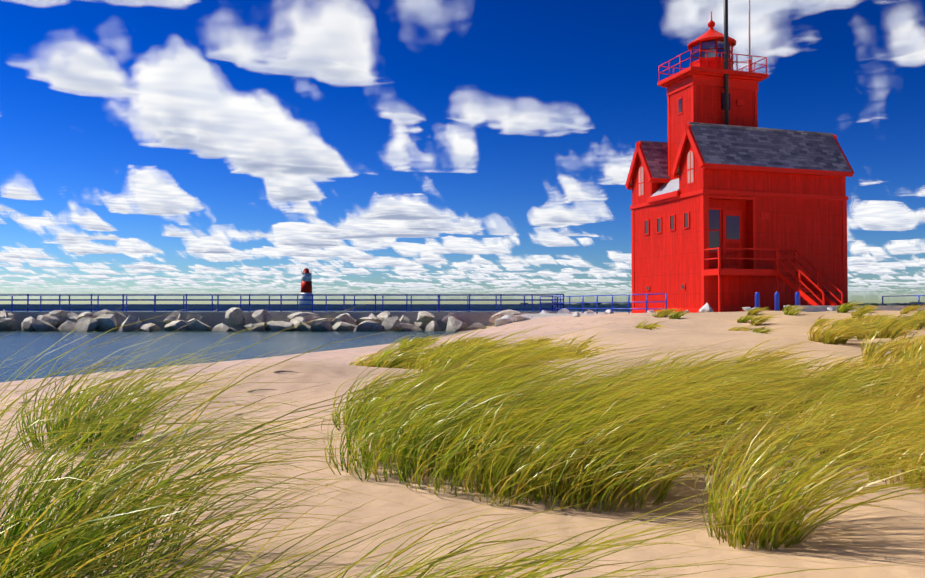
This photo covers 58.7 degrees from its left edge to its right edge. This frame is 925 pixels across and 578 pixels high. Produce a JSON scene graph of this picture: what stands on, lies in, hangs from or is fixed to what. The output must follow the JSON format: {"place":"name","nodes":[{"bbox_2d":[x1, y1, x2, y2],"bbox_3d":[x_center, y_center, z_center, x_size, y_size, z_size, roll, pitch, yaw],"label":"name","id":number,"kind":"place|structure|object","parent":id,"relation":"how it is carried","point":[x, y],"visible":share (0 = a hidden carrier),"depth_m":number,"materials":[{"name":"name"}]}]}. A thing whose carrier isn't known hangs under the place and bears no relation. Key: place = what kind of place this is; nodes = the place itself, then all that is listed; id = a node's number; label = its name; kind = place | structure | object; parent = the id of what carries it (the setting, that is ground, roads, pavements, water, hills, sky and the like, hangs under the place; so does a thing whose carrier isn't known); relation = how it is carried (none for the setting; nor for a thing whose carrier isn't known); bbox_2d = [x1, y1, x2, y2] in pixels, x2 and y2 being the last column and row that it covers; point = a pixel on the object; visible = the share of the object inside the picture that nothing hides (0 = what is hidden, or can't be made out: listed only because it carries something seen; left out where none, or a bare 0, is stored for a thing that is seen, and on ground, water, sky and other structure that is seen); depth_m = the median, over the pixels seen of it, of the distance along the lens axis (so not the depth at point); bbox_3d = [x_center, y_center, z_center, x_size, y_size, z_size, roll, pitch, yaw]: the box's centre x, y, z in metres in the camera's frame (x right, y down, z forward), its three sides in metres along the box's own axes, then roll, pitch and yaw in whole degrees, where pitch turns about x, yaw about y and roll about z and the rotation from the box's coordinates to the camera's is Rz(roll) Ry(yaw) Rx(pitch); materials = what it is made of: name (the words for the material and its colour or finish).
{"place":"outdoors","nodes":[
{"label":"outdoors","id":0,"kind":"place"},
{"bbox_2d":[0,311,631,381],"bbox_3d":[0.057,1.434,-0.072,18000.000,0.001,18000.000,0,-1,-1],"label":"lake water","id":1,"kind":"structure","parent":0,"point":[281,343],"depth_m":30.43,"materials":[{"name":"blue liquid"}]},
{"bbox_2d":[7,312,556,329],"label":"concrete pier","id":2,"kind":"structure","parent":1,"relation":"in","point":[212,319],"depth_m":51.76,"materials":[{"name":"grey concrete"}]},
{"bbox_2d":[0,294,563,311],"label":"pier railing","id":3,"kind":"object","parent":2,"relation":"on","point":[269,300],"visible":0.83,"depth_m":52.08,"materials":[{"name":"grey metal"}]},
{"bbox_2d":[0,307,593,331],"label":"rocks","id":4,"kind":"object","parent":1,"relation":"in","point":[58,320],"visible":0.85,"depth_m":48.71,"materials":[{"name":"stone"}]},
{"bbox_2d":[0,305,631,310],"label":"breakwater","id":5,"kind":"object","parent":1,"relation":"in","point":[291,306],"visible":0.22,"depth_m":299.18,"materials":[{"name":"concrete"}]},
{"bbox_2d":[299,268,311,303],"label":"distant small lighthouse","id":6,"kind":"object","parent":5,"relation":"on","point":[306,282],"visible":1,"depth_m":300.62,"materials":[{"name":"concrete"}]},
{"bbox_2d":[0,278,924,577],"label":"marram grass","id":7,"kind":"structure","parent":0,"point":[602,430],"depth_m":3.10,"materials":[{"name":"green plant"}]},
{"bbox_2d":[0,0,924,292],"bbox_3d":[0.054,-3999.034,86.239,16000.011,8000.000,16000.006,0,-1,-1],"label":"cloud","id":8,"kind":"structure","parent":0,"point":[180,102],"depth_m":7555.78,"materials":[{"name":"white"}]},
{"bbox_2d":[0,310,924,577],"bbox_3d":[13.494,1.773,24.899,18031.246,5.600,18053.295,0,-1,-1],"label":"sand ground","id":9,"kind":"structure","parent":0,"point":[861,537],"depth_m":3.13,"materials":[{"name":"beige sand"}]},
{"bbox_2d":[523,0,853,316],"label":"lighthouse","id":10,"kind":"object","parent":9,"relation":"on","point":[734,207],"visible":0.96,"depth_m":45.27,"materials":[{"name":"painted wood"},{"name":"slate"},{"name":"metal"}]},
{"bbox_2d":[572,303,832,316],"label":"rocks","id":11,"kind":"object","parent":9,"relation":"on","point":[706,307],"visible":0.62,"depth_m":36.34,"materials":[{"name":"stone"}]},
{"bbox_2d":[520,302,924,305],"bbox_3d":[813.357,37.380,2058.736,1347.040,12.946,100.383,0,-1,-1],"label":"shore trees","id":12,"kind":"object","parent":9,"relation":"on","point":[872,304],"visible":0.19,"depth_m":2039.47,"materials":[{"name":"green plant"}]},
{"bbox_2d":[755,292,799,310],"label":"bollards","id":13,"kind":"object","parent":9,"relation":"on","point":[777,300],"visible":0.6,"depth_m":39.77,"materials":[{"name":"metal"}]},
{"bbox_2d":[784,305,924,311],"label":"white kerb wall","id":14,"kind":"structure","parent":9,"relation":"on","point":[816,308],"depth_m":36.65,"materials":[{"name":"concrete"}]},
{"bbox_2d":[0,0,924,305],"label":"sky","id":15,"kind":"structure","parent":0,"point":[602,58],"materials":[{"name":"blue"}]},
{"bbox_2d":[540,293,924,313],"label":"blue apron railings","id":16,"kind":"object","parent":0,"point":[646,308],"visible":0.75,"depth_m":47.76,"materials":[{"name":"metal"}]}
]}

